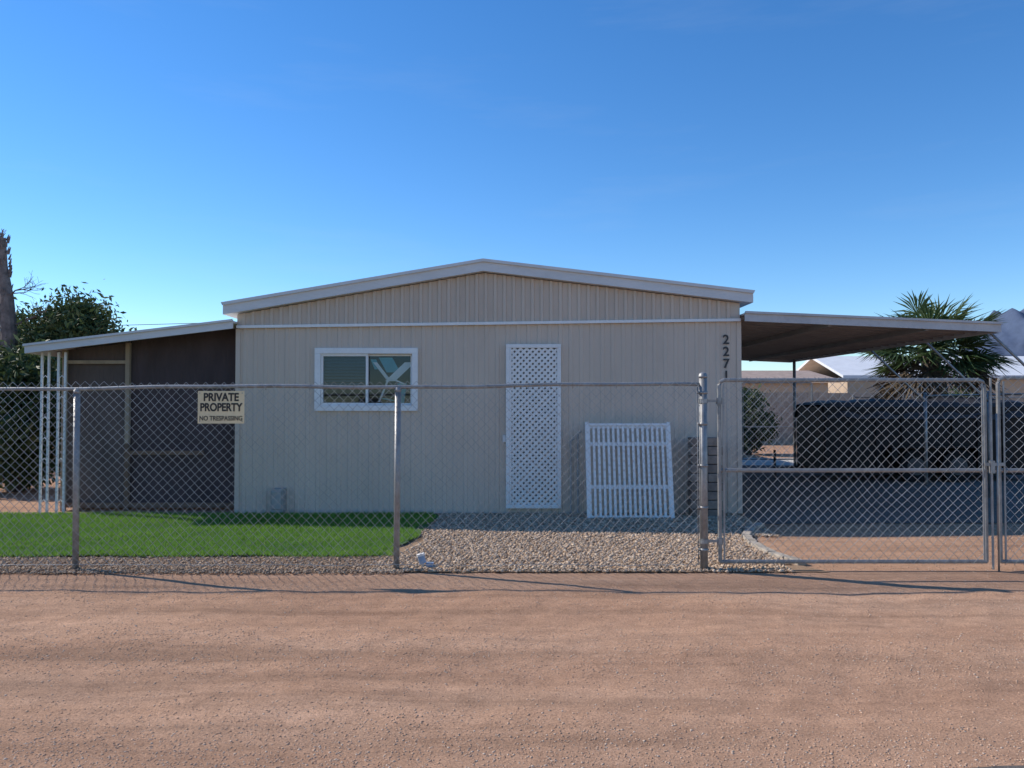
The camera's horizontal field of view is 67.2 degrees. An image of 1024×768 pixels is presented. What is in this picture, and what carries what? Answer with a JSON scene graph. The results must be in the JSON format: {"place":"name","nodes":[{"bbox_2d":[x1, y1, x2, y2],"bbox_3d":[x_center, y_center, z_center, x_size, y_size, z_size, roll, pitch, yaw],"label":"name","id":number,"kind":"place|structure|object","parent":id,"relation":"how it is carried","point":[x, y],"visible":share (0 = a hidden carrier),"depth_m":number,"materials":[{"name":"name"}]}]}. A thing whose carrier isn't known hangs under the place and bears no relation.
{"place":"outdoors","nodes":[
{"label":"outdoors","id":0,"kind":"place"},
{"bbox_2d":[0,444,1023,767],"bbox_3d":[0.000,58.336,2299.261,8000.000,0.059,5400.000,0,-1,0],"label":"ground","id":1,"kind":"structure","parent":0,"point":[72,688],"depth_m":4.73,"materials":[{"name":"brown soil"}]},
{"bbox_2d":[14,297,45,347],"bbox_3d":[-13.210,-0.118,21.102,3.411,4.514,2.907,0,-1,0],"label":"oleander bush","id":2,"kind":"object","parent":1,"relation":"on","point":[18,314],"visible":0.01,"depth_m":20.81,"materials":[{"name":"green plant"}]},
{"bbox_2d":[0,229,60,356],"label":"bare tree","id":3,"kind":"object","parent":1,"relation":"on","point":[8,325],"visible":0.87,"depth_m":19.45,"materials":[{"name":"grey plant"}]},
{"bbox_2d":[0,334,61,491],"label":"oleander bush","id":4,"kind":"object","parent":1,"relation":"on","point":[25,370],"visible":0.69,"depth_m":13.63,"materials":[{"name":"green plant"}]},
{"bbox_2d":[2,279,136,383],"bbox_3d":[-11.423,-0.342,19.957,4.296,4.897,2.922,0,-1,0],"label":"oleander bush","id":5,"kind":"object","parent":1,"relation":"on","point":[73,316],"visible":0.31,"depth_m":19.51,"materials":[{"name":"green plant"}]},
{"bbox_2d":[22,319,237,512],"bbox_3d":[-5.476,0.570,14.960,2.981,2.798,8.060,0,-1,0],"label":"porch awning","id":6,"kind":"object","parent":1,"relation":"on","point":[202,353],"visible":0.81,"depth_m":11.51,"materials":[{"name":"paint"}]},
{"bbox_2d":[118,323,192,325],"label":"power line","id":7,"kind":"object","parent":1,"relation":"on","point":[160,324],"visible":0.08,"depth_m":43.97,"materials":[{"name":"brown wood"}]},
{"bbox_2d":[0,511,438,556],"bbox_3d":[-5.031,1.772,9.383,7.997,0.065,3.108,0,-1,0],"label":"artificial turf","id":8,"kind":"structure","parent":1,"relation":"on","point":[97,518],"depth_m":9.16,"materials":[{"name":"green plastic"}]},
{"bbox_2d":[0,512,827,572],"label":"gravel bed","id":9,"kind":"object","parent":1,"relation":"on","point":[794,567],"visible":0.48,"depth_m":7.89,"materials":[{"name":"beige gravel"}]},
{"bbox_2d":[0,556,414,574],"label":"gravel","id":10,"kind":"structure","parent":9,"relation":"on","point":[221,562],"depth_m":7.46,"materials":[{"name":"beige gravel"}]},
{"bbox_2d":[270,488,285,512],"bbox_3d":[-3.344,1.683,11.009,0.180,0.378,0.165,0,-1,0],"label":"utility box","id":11,"kind":"object","parent":9,"relation":"on","point":[278,503],"visible":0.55,"depth_m":10.94,"materials":[{"name":"grey plastic"}]},
{"bbox_2d":[0,372,708,569],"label":"chain link fence","id":12,"kind":"object","parent":9,"relation":"on","point":[702,465],"visible":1,"depth_m":7.35,"materials":[{"name":"metal"}]},
{"bbox_2d":[198,391,244,423],"bbox_3d":[-2.772,0.222,7.348,0.443,0.310,0.034,0,-1,0],"label":"private property sign","id":13,"kind":"object","parent":12,"relation":"attached to","point":[220,407],"visible":1,"depth_m":7.33,"materials":[{"name":"beige metal"}]},
{"bbox_2d":[417,552,433,567],"bbox_3d":[-0.844,1.710,7.470,0.162,0.149,0.100,0,-1,0],"label":"garden spotlight","id":14,"kind":"object","parent":9,"relation":"on","point":[421,559],"visible":0.78,"depth_m":7.43,"materials":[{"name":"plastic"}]},
{"bbox_2d":[237,273,739,512],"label":"front wall","id":15,"kind":"structure","parent":9,"relation":"on","point":[602,353],"depth_m":11.15,"materials":[{"name":"metal"}]},
{"bbox_2d":[314,348,417,410],"bbox_3d":[-2.109,-0.065,11.172,1.493,0.913,0.105,0,-1,0],"label":"window frame","id":16,"kind":"object","parent":15,"relation":"attached to","point":[321,353],"visible":0.91,"depth_m":11.13,"materials":[{"name":"white plastic"}]},
{"bbox_2d":[324,356,365,384],"bbox_3d":[-2.442,-0.179,11.258,0.706,0.484,0.025,0,-1,0],"label":"window blind","id":17,"kind":"object","parent":16,"relation":"attached to","point":[344,362],"depth_m":11.26,"materials":[{"name":"grey plastic"}]},
{"bbox_2d":[371,358,410,402],"bbox_3d":[-1.743,-0.041,11.264,0.651,0.696,0.060,0,-1,0],"label":"curtain","id":18,"kind":"object","parent":16,"relation":"hanging from","point":[389,364],"visible":0.85,"depth_m":11.25,"materials":[{"name":"fabric"}]},
{"bbox_2d":[236,318,740,327],"bbox_3d":[-0.341,-0.877,11.149,7.290,0.142,0.048,0,-1,0],"label":"trim band","id":19,"kind":"object","parent":15,"relation":"attached to","point":[491,323],"depth_m":11.12,"materials":[{"name":"white paint"}]},
{"bbox_2d":[234,322,742,512],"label":"corner trim","id":20,"kind":"structure","parent":15,"relation":"attached to","point":[739,406],"depth_m":11.13,"materials":[{"name":"paint"}]},
{"bbox_2d":[506,344,560,507],"bbox_3d":[0.310,0.606,11.107,0.793,2.364,0.058,0,-1,0],"label":"lattice door","id":21,"kind":"structure","parent":15,"relation":"attached to","point":[509,403],"depth_m":11.10,"materials":[{"name":"white wood"}]},
{"bbox_2d":[512,348,556,503],"bbox_3d":[0.310,0.606,11.133,0.753,2.324,0.007,0,-1,0],"label":"door panel","id":22,"kind":"structure","parent":21,"relation":"in","point":[514,351],"depth_m":11.13,"materials":[{"name":"paint"}]},
{"bbox_2d":[512,348,556,504],"bbox_3d":[0.322,0.606,11.100,0.683,2.280,0.014,0,-1,0],"label":"lattice","id":23,"kind":"object","parent":21,"relation":"attached to","point":[534,420],"visible":0.88,"depth_m":11.10,"materials":[{"name":"white paint"}]},
{"bbox_2d":[723,335,728,377],"bbox_3d":[3.105,-0.386,11.151,0.097,0.661,0.002,0,-1,0],"label":"house number sign","id":24,"kind":"object","parent":15,"relation":"attached to","point":[726,342],"visible":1,"depth_m":11.15,"materials":[{"name":"metal"}]},
{"bbox_2d":[570,430,581,512],"bbox_3d":[0.920,1.268,11.052,0.176,1.210,0.030,0,-1,0],"label":"wall pipe","id":25,"kind":"object","parent":9,"relation":"on","point":[577,473],"depth_m":11.04,"materials":[{"name":"grey plastic"}]},
{"bbox_2d":[369,512,794,572],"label":"gravel","id":26,"kind":"structure","parent":9,"relation":"on","point":[658,545],"depth_m":8.57,"materials":[{"name":"beige gravel"}]},
{"bbox_2d":[585,422,674,518],"bbox_3d":[1.633,1.203,10.747,1.200,1.342,0.345,0,-1,0],"label":"picket panel","id":27,"kind":"object","parent":26,"relation":"on","point":[632,427],"visible":0.85,"depth_m":10.72,"materials":[{"name":"white paint"}]},
{"bbox_2d":[687,437,722,516],"bbox_3d":[2.718,1.310,10.836,0.455,1.115,0.230,0,-1,0],"label":"paver stack","id":28,"kind":"object","parent":9,"relation":"on","point":[712,477],"visible":0.52,"depth_m":10.73,"materials":[{"name":"grey concrete"}]},
{"bbox_2d":[741,522,805,565],"bbox_3d":[2.872,1.787,8.787,0.415,0.061,2.465,0,-1,9],"label":"stone edging","id":29,"kind":"object","parent":9,"relation":"on","point":[748,535],"visible":0.76,"depth_m":8.40,"materials":[{"name":"beige stone"}]},
{"bbox_2d":[742,383,781,454],"bbox_3d":[7.324,1.024,23.997,1.979,2.415,1.845,0,-1,0],"label":"desert shrub","id":30,"kind":"object","parent":1,"relation":"on","point":[758,436],"visible":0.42,"depth_m":23.58,"materials":[{"name":"green plant"}]},
{"bbox_2d":[698,377,1004,569],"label":"chain link gate","id":31,"kind":"structure","parent":1,"relation":"on","point":[991,464],"depth_m":7.36,"materials":[{"name":"metal"}]},
{"bbox_2d":[764,523,1023,570],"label":"driveway pebbles","id":32,"kind":"object","parent":1,"relation":"on","point":[995,537],"visible":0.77,"depth_m":8.80,"materials":[{"name":"gravel"}]},
{"bbox_2d":[916,385,977,398],"bbox_3d":[15.360,1.122,27.031,3.431,2.426,2.368,0,-1,0],"label":"desert shrub","id":33,"kind":"object","parent":1,"relation":"on","point":[955,391],"depth_m":27.14,"materials":[{"name":"green plant"}]},
{"bbox_2d":[995,375,1023,571],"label":"chain link gate","id":34,"kind":"structure","parent":1,"relation":"on","point":[1000,470],"depth_m":7.36,"materials":[{"name":"metal"}]},
{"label":"side walls","id":35,"kind":"object","parent":1,"relation":"on","visible":0},
{"bbox_2d":[324,356,410,402],"bbox_3d":[-2.109,-0.053,11.675,1.933,1.553,0.820,0,-1,0],"label":"room interior","id":36,"kind":"object","parent":35,"relation":"attached to","point":[376,377],"visible":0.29,"depth_m":12.06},
{"bbox_2d":[223,269,752,318],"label":"roof","id":37,"kind":"structure","parent":35,"relation":"on","point":[743,303],"depth_m":11.08,"materials":[{"name":"paint"}]},
{"bbox_2d":[221,258,754,312],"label":"fascia","id":38,"kind":"structure","parent":37,"relation":"attached to","point":[481,264],"depth_m":11.04,"materials":[{"name":"paint"}]},
{"bbox_2d":[0,0,1023,370],"label":"sky","id":39,"kind":"structure","parent":0,"point":[186,157],"materials":[{"name":"blue"}]},
{"bbox_2d":[742,458,793,464],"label":"concrete path","id":40,"kind":"structure","parent":0,"point":[757,462],"depth_m":20.50,"materials":[{"name":"grey concrete"}]},
{"bbox_2d":[742,382,812,459],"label":"chain link gate","id":41,"kind":"structure","parent":40,"relation":"on","point":[756,427],"depth_m":20.76,"materials":[{"name":"metal"}]},
{"bbox_2d":[742,383,827,392],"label":"walls","id":42,"kind":"structure","parent":0,"point":[789,387],"depth_m":38.01,"materials":[{"name":"beige paint"}]},
{"bbox_2d":[742,371,839,382],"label":"roof","id":43,"kind":"structure","parent":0,"point":[777,374],"depth_m":39.70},
{"bbox_2d":[742,466,1023,523],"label":"driveway","id":44,"kind":"structure","parent":0,"point":[819,506],"depth_m":12.68,"materials":[{"name":"grey concrete"}]},
{"bbox_2d":[739,311,1023,497],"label":"carport","id":45,"kind":"object","parent":44,"relation":"on","point":[794,338],"visible":0.67,"depth_m":12.72,"materials":[{"name":"paint"}]},
{"bbox_2d":[772,396,1023,481],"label":"utility trailer","id":46,"kind":"object","parent":44,"relation":"on","point":[972,453],"visible":0.82,"depth_m":15.68,"materials":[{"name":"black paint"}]},
{"bbox_2d":[854,289,1021,399],"bbox_3d":[9.698,-0.097,17.825,3.745,4.273,3.683,0,-1,0],"label":"fan palm","id":47,"kind":"object","parent":44,"relation":"on","point":[974,362],"visible":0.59,"depth_m":17.30,"materials":[{"name":"green plant"}]},
{"bbox_2d":[852,395,1023,399],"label":"privacy fence","id":48,"kind":"object","parent":44,"relation":"on","point":[853,398],"visible":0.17,"depth_m":19.36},
{"bbox_2d":[750,393,1023,443],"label":"block wall","id":49,"kind":"structure","parent":0,"point":[823,397],"depth_m":29.99,"materials":[{"name":"beige concrete"}]},
{"bbox_2d":[796,356,1023,377],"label":"roof","id":50,"kind":"structure","parent":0,"point":[844,366],"depth_m":44.01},
{"bbox_2d":[828,378,1023,392],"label":"walls","id":51,"kind":"structure","parent":0,"point":[854,387],"depth_m":42.01,"materials":[{"name":"beige paint"}]},
{"bbox_2d":[957,308,1023,355],"bbox_3d":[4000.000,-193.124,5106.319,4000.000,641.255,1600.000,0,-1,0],"label":"mountains","id":52,"kind":"structure","parent":0,"point":[1011,334],"depth_m":4886.65,"materials":[{"name":"grey stone"}]},
{"bbox_2d":[976,765,1023,767],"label":"road","id":53,"kind":"structure","parent":0,"point":[1019,766],"depth_m":3.37,"materials":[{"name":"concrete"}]}
]}

